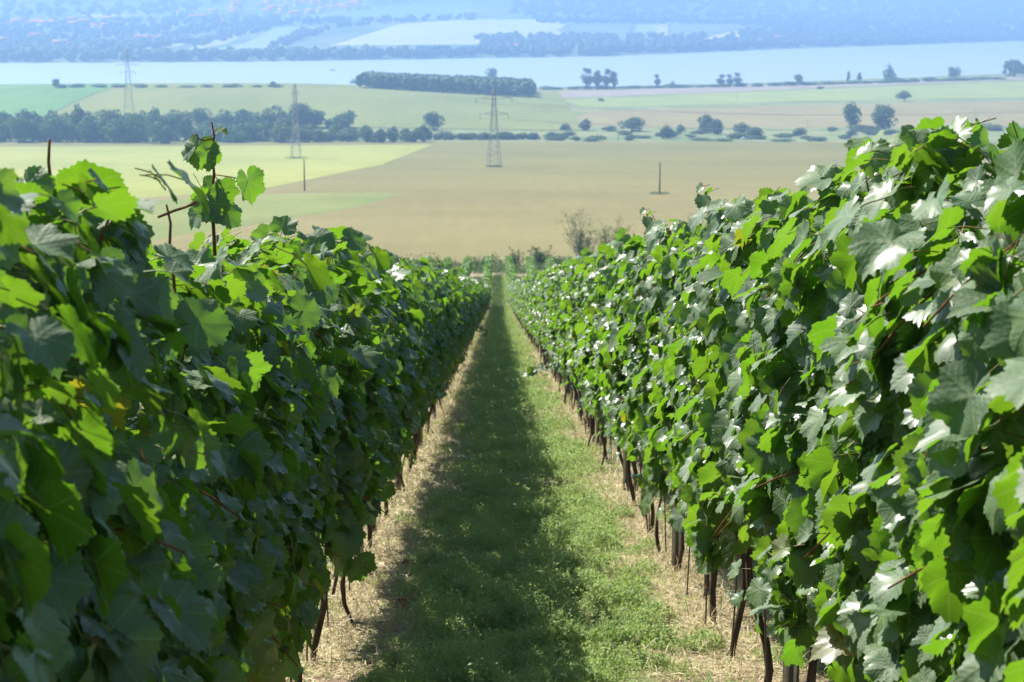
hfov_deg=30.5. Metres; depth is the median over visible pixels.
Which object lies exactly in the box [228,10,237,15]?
house
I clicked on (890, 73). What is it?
tree
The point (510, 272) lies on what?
vine rows
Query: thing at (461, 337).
grapevine
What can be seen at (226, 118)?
tree
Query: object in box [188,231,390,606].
grapevine
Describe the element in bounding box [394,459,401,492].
trellis post
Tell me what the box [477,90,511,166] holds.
pylon
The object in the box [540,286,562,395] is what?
grapevine
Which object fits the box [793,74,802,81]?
tree
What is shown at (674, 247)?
grapevine
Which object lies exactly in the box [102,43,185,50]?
field
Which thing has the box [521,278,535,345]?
grapevine
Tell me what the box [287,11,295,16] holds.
house
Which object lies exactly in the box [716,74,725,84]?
tree
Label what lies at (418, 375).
grapevine
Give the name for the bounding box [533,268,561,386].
grapevine
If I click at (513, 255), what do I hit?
shrub
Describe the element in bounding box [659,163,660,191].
utility pole
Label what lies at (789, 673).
trellis post
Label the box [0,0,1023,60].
forest
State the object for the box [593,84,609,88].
bush
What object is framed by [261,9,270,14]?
house
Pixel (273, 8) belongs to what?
house
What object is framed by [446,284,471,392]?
grapevine
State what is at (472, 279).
grapevine
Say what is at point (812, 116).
field
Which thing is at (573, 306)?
grapevine
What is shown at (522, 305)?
grapevine
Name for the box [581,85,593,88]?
bush
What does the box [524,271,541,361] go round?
grapevine
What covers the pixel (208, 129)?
bush
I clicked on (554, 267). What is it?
grapevine
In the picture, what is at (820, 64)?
water
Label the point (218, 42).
field
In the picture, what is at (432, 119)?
tree
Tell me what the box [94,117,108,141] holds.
bush
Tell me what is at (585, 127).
bush
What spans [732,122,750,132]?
bush
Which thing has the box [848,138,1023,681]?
grapevine
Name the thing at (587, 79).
tree
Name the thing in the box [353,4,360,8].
house
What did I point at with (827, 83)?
bush
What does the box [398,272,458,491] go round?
grapevine
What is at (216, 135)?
bush
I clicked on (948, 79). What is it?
bush
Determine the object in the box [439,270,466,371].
grapevine
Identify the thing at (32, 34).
house
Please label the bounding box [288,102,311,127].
tree
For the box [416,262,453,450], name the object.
grapevine
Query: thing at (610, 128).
bush
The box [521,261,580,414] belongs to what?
grapevine
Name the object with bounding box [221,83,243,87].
bush
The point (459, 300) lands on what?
grapevine
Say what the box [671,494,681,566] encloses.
trellis post
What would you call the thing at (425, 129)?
bush
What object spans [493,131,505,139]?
bush
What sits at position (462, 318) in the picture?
grapevine
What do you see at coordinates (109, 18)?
house
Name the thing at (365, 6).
house
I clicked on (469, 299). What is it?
grapevine
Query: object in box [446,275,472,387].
grapevine
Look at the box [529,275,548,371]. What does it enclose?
grapevine
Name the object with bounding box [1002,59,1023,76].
tree
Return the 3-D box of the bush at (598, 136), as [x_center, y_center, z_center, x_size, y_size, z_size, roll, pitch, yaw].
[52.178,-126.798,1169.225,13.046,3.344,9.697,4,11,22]
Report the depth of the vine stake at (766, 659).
7.78 m
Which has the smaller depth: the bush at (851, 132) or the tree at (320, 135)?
the tree at (320, 135)
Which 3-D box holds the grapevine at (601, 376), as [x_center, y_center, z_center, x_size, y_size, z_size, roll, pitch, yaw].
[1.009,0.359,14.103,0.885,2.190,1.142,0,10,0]
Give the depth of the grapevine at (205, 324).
4.23 m
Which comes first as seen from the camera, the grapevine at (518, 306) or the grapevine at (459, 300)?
the grapevine at (459, 300)
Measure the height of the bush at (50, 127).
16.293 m
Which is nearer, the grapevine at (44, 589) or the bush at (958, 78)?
the grapevine at (44, 589)
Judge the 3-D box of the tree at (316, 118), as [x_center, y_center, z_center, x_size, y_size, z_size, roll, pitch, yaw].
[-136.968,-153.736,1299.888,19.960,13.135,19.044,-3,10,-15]
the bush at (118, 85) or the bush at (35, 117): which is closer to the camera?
the bush at (35, 117)
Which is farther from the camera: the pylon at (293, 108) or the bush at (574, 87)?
the bush at (574, 87)
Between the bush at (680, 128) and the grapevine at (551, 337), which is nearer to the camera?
the grapevine at (551, 337)
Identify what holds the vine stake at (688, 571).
on the ground at (456, 200)
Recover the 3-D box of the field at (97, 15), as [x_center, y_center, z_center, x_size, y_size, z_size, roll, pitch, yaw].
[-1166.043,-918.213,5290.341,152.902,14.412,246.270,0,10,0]
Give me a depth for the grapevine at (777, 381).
5.08 m
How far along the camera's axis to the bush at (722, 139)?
1147.17 m
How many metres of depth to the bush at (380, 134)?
1109.49 m
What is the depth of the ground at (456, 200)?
766.22 m
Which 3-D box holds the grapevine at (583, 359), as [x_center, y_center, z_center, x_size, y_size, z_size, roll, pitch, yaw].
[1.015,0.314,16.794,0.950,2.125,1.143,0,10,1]
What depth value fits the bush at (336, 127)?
1150.63 m
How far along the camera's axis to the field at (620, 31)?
4795.64 m
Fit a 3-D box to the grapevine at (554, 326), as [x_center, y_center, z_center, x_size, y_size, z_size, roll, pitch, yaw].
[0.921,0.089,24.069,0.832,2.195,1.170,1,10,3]
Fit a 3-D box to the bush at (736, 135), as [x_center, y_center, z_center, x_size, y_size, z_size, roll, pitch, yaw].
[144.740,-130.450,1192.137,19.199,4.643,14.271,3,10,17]
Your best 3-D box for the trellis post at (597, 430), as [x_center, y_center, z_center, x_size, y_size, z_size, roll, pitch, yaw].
[0.963,0.405,20.744,0.076,1.820,0.047,1,10,5]
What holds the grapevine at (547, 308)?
on the ground at (456, 200)
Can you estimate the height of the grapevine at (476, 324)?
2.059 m
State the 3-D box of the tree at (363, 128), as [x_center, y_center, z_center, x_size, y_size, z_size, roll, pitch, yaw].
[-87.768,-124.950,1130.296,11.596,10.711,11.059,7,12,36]
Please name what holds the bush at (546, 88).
on the ground at (456, 200)
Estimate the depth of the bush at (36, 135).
1121.03 m
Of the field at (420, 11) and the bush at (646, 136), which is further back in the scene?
the field at (420, 11)
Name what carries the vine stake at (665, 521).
on the ground at (456, 200)
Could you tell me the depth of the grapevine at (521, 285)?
52.30 m
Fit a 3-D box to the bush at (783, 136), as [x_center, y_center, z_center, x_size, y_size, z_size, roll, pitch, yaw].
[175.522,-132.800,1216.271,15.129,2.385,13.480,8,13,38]
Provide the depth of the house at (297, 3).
5898.07 m
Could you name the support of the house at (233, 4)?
on the ground at (456, 200)
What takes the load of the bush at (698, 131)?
on the ground at (456, 200)
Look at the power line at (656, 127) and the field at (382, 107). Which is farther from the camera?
the field at (382, 107)
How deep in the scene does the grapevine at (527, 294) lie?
49.56 m
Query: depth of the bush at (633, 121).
1303.10 m
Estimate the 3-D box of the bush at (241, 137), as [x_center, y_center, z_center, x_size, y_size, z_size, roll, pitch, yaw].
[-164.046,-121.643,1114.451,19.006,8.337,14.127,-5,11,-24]
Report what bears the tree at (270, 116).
on the ground at (456, 200)
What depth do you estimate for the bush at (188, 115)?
1286.83 m
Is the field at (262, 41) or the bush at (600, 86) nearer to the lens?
the bush at (600, 86)
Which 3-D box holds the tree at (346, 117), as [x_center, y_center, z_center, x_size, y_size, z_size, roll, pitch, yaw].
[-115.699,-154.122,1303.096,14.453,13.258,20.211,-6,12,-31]
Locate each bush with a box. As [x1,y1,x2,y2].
[0,110,12,119]
[0,116,6,140]
[0,118,15,140]
[4,112,24,123]
[10,117,33,141]
[19,108,32,119]
[26,110,45,124]
[26,120,43,141]
[37,109,58,124]
[39,116,65,141]
[39,121,56,141]
[47,113,64,121]
[55,84,66,87]
[55,118,79,141]
[59,112,69,121]
[67,83,85,86]
[76,116,102,141]
[83,111,97,119]
[91,83,106,87]
[94,116,112,140]
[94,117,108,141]
[98,118,128,142]
[107,114,123,122]
[110,84,125,87]
[115,121,140,142]
[125,114,147,142]
[131,84,147,87]
[135,110,163,122]
[139,116,158,140]
[145,121,174,143]
[154,116,175,139]
[161,109,180,120]
[167,113,181,140]
[172,117,195,141]
[178,85,195,87]
[178,110,192,126]
[190,128,210,141]
[194,124,214,135]
[201,116,219,124]
[209,122,235,141]
[216,125,234,141]
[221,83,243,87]
[221,130,251,142]
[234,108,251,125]
[234,123,254,136]
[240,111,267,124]
[243,120,261,140]
[252,120,273,141]
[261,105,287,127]
[267,84,283,86]
[269,122,293,142]
[273,112,296,125]
[293,126,315,141]
[294,114,309,127]
[324,117,344,127]
[324,130,337,141]
[327,123,344,139]
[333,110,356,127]
[334,128,356,138]
[335,130,358,141]
[361,128,373,141]
[370,128,388,142]
[385,128,399,141]
[387,126,399,134]
[399,128,410,134]
[399,132,415,141]
[407,127,427,141]
[418,124,429,140]
[432,132,445,139]
[439,131,454,139]
[453,133,466,139]
[463,133,474,139]
[467,133,479,139]
[477,135,488,139]
[479,132,494,139]
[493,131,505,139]
[500,131,513,139]
[510,133,521,139]
[517,132,529,139]
[526,132,538,139]
[540,86,555,89]
[544,136,565,140]
[545,132,564,137]
[559,124,571,129]
[562,131,576,135]
[566,86,580,88]
[569,136,580,140]
[578,118,590,129]
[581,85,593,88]
[582,136,605,141]
[586,135,606,139]
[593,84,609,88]
[600,126,616,130]
[617,116,645,130]
[617,130,632,134]
[618,86,631,88]
[624,135,635,139]
[636,135,651,138]
[659,124,673,138]
[663,84,681,87]
[675,84,694,87]
[676,124,686,132]
[687,137,712,140]
[688,130,706,133]
[697,114,713,132]
[705,118,723,134]
[712,138,732,141]
[719,83,731,86]
[725,132,754,138]
[732,82,747,86]
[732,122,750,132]
[746,135,767,138]
[748,126,764,138]
[768,82,784,85]
[771,139,794,141]
[773,134,793,137]
[783,81,800,85]
[792,127,805,135]
[797,81,812,84]
[805,137,826,140]
[820,81,836,84]
[826,126,838,130]
[837,134,852,138]
[845,124,886,131]
[846,80,864,83]
[846,130,857,135]
[866,131,883,134]
[884,129,897,134]
[885,77,905,82]
[921,77,938,80]
[936,78,954,80]
[945,77,965,80]
[966,77,981,80]
[981,123,1002,130]
[988,77,1007,79]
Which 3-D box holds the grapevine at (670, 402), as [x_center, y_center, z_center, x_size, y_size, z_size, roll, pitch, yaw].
[1.038,0.530,8.691,0.876,2.142,1.142,0,10,-2]
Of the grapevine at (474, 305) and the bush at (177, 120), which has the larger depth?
the bush at (177, 120)
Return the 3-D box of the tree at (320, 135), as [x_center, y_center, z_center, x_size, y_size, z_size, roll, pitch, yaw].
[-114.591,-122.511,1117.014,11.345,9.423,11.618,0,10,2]
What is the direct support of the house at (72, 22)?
on the ground at (456, 200)
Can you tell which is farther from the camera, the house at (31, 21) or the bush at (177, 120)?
the house at (31, 21)
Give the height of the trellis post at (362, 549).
1.820 m
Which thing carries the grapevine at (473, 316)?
on the ground at (456, 200)
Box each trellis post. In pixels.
[354,527,363,560]
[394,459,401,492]
[419,427,422,447]
[578,392,582,415]
[596,414,600,445]
[623,450,630,490]
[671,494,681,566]
[782,354,799,681]
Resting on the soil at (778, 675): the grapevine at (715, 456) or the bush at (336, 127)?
the grapevine at (715, 456)
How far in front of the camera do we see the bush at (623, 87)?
2072.34 m
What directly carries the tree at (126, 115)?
on the ground at (456, 200)
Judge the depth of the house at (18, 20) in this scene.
4685.71 m
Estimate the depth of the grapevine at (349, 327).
8.50 m
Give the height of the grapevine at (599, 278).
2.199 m
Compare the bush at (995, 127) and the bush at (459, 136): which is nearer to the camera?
the bush at (459, 136)
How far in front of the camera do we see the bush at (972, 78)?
2311.32 m
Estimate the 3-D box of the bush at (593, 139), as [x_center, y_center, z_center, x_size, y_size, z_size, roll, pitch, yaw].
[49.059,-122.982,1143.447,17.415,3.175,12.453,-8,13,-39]
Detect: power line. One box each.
[475,102,1012,114]
[480,118,1007,129]
[508,118,1006,129]
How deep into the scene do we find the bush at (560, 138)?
1153.46 m
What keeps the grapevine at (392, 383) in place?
on the ground at (456, 200)
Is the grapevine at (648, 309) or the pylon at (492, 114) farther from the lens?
the pylon at (492, 114)
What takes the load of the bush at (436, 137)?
on the ground at (456, 200)
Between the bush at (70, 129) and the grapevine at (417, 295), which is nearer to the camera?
the grapevine at (417, 295)
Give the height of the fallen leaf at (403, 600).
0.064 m
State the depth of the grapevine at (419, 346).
12.92 m
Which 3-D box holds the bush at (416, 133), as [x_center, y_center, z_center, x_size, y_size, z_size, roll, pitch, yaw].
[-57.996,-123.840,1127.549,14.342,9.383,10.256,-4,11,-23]
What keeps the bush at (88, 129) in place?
on the ground at (456, 200)
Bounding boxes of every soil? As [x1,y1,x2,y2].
[285,345,833,681]
[470,271,526,341]
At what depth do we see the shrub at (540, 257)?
207.55 m
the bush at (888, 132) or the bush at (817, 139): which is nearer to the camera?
the bush at (817, 139)
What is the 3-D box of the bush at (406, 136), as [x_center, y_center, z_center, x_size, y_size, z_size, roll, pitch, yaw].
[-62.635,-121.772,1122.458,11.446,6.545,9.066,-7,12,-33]
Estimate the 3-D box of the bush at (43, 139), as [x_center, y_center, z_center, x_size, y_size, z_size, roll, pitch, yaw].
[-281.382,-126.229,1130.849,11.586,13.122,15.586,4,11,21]
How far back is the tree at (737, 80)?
2133.22 m
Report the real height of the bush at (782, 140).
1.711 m
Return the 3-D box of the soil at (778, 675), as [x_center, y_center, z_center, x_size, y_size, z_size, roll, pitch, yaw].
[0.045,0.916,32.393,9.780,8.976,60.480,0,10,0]
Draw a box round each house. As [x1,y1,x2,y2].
[10,19,21,25]
[27,20,36,26]
[28,33,42,36]
[37,20,49,27]
[67,17,78,20]
[67,21,79,27]
[90,24,100,28]
[102,16,113,22]
[133,34,146,39]
[189,15,200,20]
[208,9,218,14]
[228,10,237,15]
[229,3,237,7]
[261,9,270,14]
[266,6,276,11]
[277,5,287,10]
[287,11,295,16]
[293,1,302,6]
[294,11,301,16]
[302,0,308,4]
[304,10,311,14]
[306,9,315,14]
[311,2,317,6]
[316,8,323,12]
[327,6,333,10]
[330,0,338,4]
[344,6,352,10]
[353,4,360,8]
[362,4,369,8]
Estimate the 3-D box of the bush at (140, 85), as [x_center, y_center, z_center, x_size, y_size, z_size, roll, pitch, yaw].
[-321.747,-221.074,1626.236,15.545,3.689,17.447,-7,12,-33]
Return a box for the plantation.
[355,70,536,95]
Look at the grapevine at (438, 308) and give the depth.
16.61 m
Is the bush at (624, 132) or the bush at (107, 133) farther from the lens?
the bush at (624, 132)
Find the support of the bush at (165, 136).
on the ground at (456, 200)
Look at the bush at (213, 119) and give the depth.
1289.94 m
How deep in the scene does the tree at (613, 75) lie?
2041.91 m
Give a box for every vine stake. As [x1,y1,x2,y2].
[306,640,307,662]
[324,544,328,625]
[633,461,634,486]
[664,471,666,553]
[674,496,677,570]
[686,546,689,596]
[705,574,707,624]
[730,537,738,660]
[761,533,768,681]
[796,665,798,681]
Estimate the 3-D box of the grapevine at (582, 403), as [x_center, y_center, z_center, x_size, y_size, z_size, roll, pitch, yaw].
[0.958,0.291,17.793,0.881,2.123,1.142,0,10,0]
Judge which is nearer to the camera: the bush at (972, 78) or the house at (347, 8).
the bush at (972, 78)
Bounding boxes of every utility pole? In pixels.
[304,159,304,190]
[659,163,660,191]
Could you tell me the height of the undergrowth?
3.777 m
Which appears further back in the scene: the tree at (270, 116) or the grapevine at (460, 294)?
the tree at (270, 116)
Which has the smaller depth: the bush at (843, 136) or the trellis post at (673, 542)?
the trellis post at (673, 542)
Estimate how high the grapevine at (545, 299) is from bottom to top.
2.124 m
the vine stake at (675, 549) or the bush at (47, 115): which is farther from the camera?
the bush at (47, 115)
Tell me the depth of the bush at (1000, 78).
2342.45 m
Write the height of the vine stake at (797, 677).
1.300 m
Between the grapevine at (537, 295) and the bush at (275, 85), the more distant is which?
the bush at (275, 85)
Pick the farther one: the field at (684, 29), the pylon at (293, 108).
the field at (684, 29)
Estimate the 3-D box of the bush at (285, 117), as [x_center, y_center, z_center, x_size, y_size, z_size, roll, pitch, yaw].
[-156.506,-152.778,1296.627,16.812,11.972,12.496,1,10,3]
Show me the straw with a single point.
(439, 477)
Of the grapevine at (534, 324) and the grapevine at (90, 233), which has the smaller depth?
the grapevine at (90, 233)
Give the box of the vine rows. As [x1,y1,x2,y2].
[158,249,571,291]
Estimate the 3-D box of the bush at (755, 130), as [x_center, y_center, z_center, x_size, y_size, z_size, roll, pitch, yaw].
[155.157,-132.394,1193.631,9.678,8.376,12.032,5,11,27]
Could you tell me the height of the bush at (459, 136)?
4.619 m
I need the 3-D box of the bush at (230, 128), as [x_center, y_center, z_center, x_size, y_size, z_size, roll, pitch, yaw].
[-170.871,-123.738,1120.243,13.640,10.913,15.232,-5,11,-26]
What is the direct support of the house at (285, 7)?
on the ground at (456, 200)
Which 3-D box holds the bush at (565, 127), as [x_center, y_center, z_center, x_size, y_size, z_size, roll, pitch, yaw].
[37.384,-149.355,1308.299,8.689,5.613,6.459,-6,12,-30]
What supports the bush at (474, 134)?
on the ground at (456, 200)
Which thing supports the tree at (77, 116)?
on the ground at (456, 200)
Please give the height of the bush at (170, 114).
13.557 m
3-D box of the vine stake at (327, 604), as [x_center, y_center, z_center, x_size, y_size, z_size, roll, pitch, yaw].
[-0.958,0.932,9.601,0.026,1.300,0.020,-1,12,0]
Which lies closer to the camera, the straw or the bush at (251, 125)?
the straw
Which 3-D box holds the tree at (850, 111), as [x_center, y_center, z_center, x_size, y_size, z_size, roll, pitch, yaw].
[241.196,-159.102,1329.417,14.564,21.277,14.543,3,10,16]
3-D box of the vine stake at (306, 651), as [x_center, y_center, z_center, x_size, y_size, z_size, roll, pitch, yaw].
[-0.947,0.953,8.678,0.018,1.300,0.017,1,8,-1]
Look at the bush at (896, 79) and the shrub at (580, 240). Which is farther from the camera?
the bush at (896, 79)
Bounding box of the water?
[0,41,1023,86]
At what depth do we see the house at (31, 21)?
4612.74 m
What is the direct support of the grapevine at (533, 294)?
on the ground at (456, 200)
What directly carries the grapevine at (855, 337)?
on the soil at (778, 675)
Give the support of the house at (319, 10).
on the ground at (456, 200)
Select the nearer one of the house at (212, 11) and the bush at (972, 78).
the bush at (972, 78)
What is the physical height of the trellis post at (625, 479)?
1.820 m
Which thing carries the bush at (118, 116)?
on the ground at (456, 200)
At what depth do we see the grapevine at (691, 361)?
7.45 m
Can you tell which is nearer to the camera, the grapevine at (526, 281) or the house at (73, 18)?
the grapevine at (526, 281)
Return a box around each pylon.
[117,51,138,114]
[290,82,301,157]
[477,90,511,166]
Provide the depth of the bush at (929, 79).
2272.22 m
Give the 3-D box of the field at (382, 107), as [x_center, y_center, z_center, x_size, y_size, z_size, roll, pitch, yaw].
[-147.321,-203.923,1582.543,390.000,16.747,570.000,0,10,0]
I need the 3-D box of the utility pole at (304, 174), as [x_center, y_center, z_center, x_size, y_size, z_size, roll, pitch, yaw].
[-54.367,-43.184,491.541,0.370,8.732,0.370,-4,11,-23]
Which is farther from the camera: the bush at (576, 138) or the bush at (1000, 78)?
the bush at (1000, 78)
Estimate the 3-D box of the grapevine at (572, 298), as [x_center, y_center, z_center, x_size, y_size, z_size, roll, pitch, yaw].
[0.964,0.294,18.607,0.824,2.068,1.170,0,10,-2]
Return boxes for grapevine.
[0,159,247,681]
[0,167,134,681]
[47,139,331,680]
[125,122,333,666]
[151,245,343,681]
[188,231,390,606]
[202,215,399,681]
[251,223,392,660]
[331,241,411,595]
[340,246,411,624]
[346,271,460,432]
[360,254,435,549]
[371,259,432,534]
[371,265,424,479]
[379,278,431,516]
[386,257,435,504]
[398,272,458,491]
[399,258,450,469]
[400,257,458,461]
[402,281,447,473]
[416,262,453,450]
[419,275,460,429]
[427,269,462,426]
[429,260,463,389]
[432,266,466,419]
[436,278,465,404]
[439,268,469,400]
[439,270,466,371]
[439,279,467,407]
[442,273,464,397]
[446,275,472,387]
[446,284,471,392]
[447,281,470,389]
[450,275,474,383]
[453,272,474,374]
[453,281,472,379]
[455,288,477,374]
[458,279,476,363]
[458,280,478,366]
[458,281,476,367]
[465,278,487,344]
[466,281,483,351]
[469,290,475,339]
[471,284,483,345]
[476,285,481,330]
[514,281,526,334]
[517,278,534,345]
[518,283,538,351]
[518,286,532,343]
[519,277,531,342]
[520,282,536,344]
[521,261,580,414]
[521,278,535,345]
[522,279,538,351]
[523,270,538,326]
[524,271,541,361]
[524,274,543,352]
[526,271,543,362]
[528,287,547,360]
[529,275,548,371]
[530,274,546,367]
[531,269,553,378]
[532,268,554,374]
[532,275,551,373]
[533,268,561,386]
[534,271,555,380]
[538,270,564,391]
[538,272,559,378]
[540,268,575,408]
[540,282,569,394]
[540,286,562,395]
[541,262,570,403]
[541,270,563,380]
[541,270,573,402]
[542,269,577,401]
[546,260,587,421]
[553,262,583,424]
[555,264,589,433]
[557,273,594,443]
[559,247,606,454]
[561,260,592,445]
[567,271,608,464]
[568,264,605,467]
[573,256,622,466]
[577,242,637,493]
[580,245,636,505]
[590,252,645,520]
[592,235,666,555]
[596,227,654,532]
[599,207,709,598]
[607,247,684,572]
[631,221,718,624]
[640,183,811,681]
[649,227,746,657]
[678,187,867,681]
[699,214,828,667]
[727,118,1009,681]
[771,116,1023,681]
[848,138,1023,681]
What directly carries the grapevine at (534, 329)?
on the ground at (456, 200)
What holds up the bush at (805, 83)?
on the ground at (456, 200)
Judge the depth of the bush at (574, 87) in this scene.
2024.82 m
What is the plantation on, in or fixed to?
on the ground at (456, 200)
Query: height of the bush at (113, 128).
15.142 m
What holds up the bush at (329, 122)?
on the ground at (456, 200)
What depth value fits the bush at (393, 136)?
1117.77 m
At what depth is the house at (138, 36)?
4045.01 m
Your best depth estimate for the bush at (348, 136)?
1126.67 m
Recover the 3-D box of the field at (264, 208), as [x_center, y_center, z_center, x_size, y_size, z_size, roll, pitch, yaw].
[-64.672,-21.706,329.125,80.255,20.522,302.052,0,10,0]
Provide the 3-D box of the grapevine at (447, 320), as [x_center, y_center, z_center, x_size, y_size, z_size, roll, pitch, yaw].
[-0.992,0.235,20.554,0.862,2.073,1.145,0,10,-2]
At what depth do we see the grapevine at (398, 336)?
10.66 m
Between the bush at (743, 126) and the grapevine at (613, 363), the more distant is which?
the bush at (743, 126)
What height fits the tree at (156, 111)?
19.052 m
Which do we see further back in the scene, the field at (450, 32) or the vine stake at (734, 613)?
the field at (450, 32)
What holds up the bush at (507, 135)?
on the ground at (456, 200)
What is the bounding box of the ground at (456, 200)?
[0,0,1023,270]
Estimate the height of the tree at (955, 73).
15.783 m
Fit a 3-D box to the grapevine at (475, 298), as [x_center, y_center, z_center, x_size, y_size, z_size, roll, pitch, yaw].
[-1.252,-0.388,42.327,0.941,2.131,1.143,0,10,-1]
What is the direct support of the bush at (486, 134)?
on the ground at (456, 200)
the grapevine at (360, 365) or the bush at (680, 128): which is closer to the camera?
the grapevine at (360, 365)
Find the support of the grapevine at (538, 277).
on the ground at (456, 200)
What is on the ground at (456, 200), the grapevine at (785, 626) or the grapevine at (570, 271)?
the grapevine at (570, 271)
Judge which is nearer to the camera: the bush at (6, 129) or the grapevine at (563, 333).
the grapevine at (563, 333)
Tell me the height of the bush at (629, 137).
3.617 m
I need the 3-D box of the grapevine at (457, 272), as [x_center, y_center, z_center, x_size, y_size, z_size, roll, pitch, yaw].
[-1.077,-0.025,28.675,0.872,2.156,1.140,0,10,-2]
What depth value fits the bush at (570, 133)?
1229.69 m
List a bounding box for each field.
[0,83,133,116]
[0,145,429,197]
[28,193,402,239]
[51,83,581,129]
[78,13,125,16]
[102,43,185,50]
[189,31,248,49]
[218,27,314,49]
[294,3,473,18]
[332,19,565,44]
[558,77,1023,97]
[565,81,1023,107]
[571,24,629,43]
[575,101,1023,127]
[635,23,670,38]
[656,24,668,35]
[670,24,728,38]
[705,31,739,38]
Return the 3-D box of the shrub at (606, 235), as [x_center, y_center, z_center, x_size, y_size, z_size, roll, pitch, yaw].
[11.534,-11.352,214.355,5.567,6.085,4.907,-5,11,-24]
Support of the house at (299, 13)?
on the ground at (456, 200)
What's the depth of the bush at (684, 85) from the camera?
2105.03 m
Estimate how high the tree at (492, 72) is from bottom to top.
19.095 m
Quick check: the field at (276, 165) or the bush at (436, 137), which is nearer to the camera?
the field at (276, 165)
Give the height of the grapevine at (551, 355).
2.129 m
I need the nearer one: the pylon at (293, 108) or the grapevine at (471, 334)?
the grapevine at (471, 334)
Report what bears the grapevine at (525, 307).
on the ground at (456, 200)
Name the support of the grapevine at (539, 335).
on the ground at (456, 200)
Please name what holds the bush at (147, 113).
on the ground at (456, 200)
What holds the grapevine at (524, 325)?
on the ground at (456, 200)
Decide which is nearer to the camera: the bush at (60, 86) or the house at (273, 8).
the bush at (60, 86)
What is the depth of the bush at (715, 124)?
1263.42 m
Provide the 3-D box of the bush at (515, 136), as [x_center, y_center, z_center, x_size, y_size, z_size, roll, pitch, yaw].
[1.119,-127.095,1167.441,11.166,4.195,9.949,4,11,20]
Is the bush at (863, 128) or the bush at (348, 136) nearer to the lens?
the bush at (348, 136)
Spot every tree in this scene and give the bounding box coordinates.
[6,117,27,142]
[51,79,59,86]
[68,103,87,140]
[92,109,121,123]
[122,113,141,120]
[149,107,159,120]
[190,108,212,126]
[195,120,217,128]
[214,108,237,126]
[274,118,293,140]
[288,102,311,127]
[305,109,326,127]
[310,127,327,142]
[357,124,373,141]
[422,111,444,130]
[485,68,497,76]
[580,68,593,88]
[591,70,603,88]
[601,69,610,88]
[610,71,618,88]
[654,74,660,84]
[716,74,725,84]
[726,74,734,83]
[733,72,742,86]
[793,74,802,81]
[842,101,862,129]
[871,104,897,129]
[882,62,896,78]
[895,90,911,100]
[948,67,961,77]
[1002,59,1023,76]
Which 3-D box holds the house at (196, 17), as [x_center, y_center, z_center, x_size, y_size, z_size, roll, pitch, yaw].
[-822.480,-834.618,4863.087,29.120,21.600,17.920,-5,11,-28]
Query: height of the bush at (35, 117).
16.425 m
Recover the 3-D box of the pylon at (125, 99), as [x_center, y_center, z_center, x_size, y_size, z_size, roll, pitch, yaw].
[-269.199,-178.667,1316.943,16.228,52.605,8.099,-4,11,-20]
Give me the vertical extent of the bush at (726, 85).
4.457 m
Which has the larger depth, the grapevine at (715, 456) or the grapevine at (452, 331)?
the grapevine at (452, 331)
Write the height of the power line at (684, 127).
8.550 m
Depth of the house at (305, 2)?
5968.60 m
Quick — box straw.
[280,308,830,681]
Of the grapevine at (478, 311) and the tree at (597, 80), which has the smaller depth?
the grapevine at (478, 311)
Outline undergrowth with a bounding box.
[391,251,593,273]
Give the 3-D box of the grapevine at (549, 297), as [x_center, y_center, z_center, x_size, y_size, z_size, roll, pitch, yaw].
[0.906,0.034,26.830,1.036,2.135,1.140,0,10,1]
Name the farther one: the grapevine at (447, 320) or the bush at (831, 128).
the bush at (831, 128)
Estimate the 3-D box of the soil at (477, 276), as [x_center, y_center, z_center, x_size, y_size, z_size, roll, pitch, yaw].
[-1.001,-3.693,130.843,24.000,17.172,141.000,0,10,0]
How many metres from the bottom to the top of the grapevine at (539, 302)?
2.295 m
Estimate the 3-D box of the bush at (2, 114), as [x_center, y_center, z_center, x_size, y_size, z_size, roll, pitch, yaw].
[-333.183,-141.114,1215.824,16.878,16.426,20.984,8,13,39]
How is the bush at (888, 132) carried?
on the ground at (456, 200)
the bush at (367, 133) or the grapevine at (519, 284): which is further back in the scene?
the bush at (367, 133)
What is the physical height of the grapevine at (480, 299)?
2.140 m
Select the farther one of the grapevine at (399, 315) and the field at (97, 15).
the field at (97, 15)
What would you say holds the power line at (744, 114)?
attached to the pylon at (492, 114)
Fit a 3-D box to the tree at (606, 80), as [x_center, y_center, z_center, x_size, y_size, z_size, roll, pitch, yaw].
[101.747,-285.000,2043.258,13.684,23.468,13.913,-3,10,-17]
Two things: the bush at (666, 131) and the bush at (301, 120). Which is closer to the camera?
the bush at (666, 131)
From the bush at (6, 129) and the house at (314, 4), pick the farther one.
the house at (314, 4)
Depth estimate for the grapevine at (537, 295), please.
36.83 m
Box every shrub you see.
[472,255,485,266]
[509,246,524,267]
[524,244,553,268]
[554,207,601,260]
[588,215,634,248]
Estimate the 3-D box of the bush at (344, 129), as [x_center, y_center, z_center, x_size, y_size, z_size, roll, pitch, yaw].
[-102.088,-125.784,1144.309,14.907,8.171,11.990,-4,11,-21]
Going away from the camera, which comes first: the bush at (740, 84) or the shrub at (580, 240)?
the shrub at (580, 240)
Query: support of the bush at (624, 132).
on the ground at (456, 200)
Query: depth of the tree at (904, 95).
1746.40 m
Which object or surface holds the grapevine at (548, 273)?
on the ground at (456, 200)

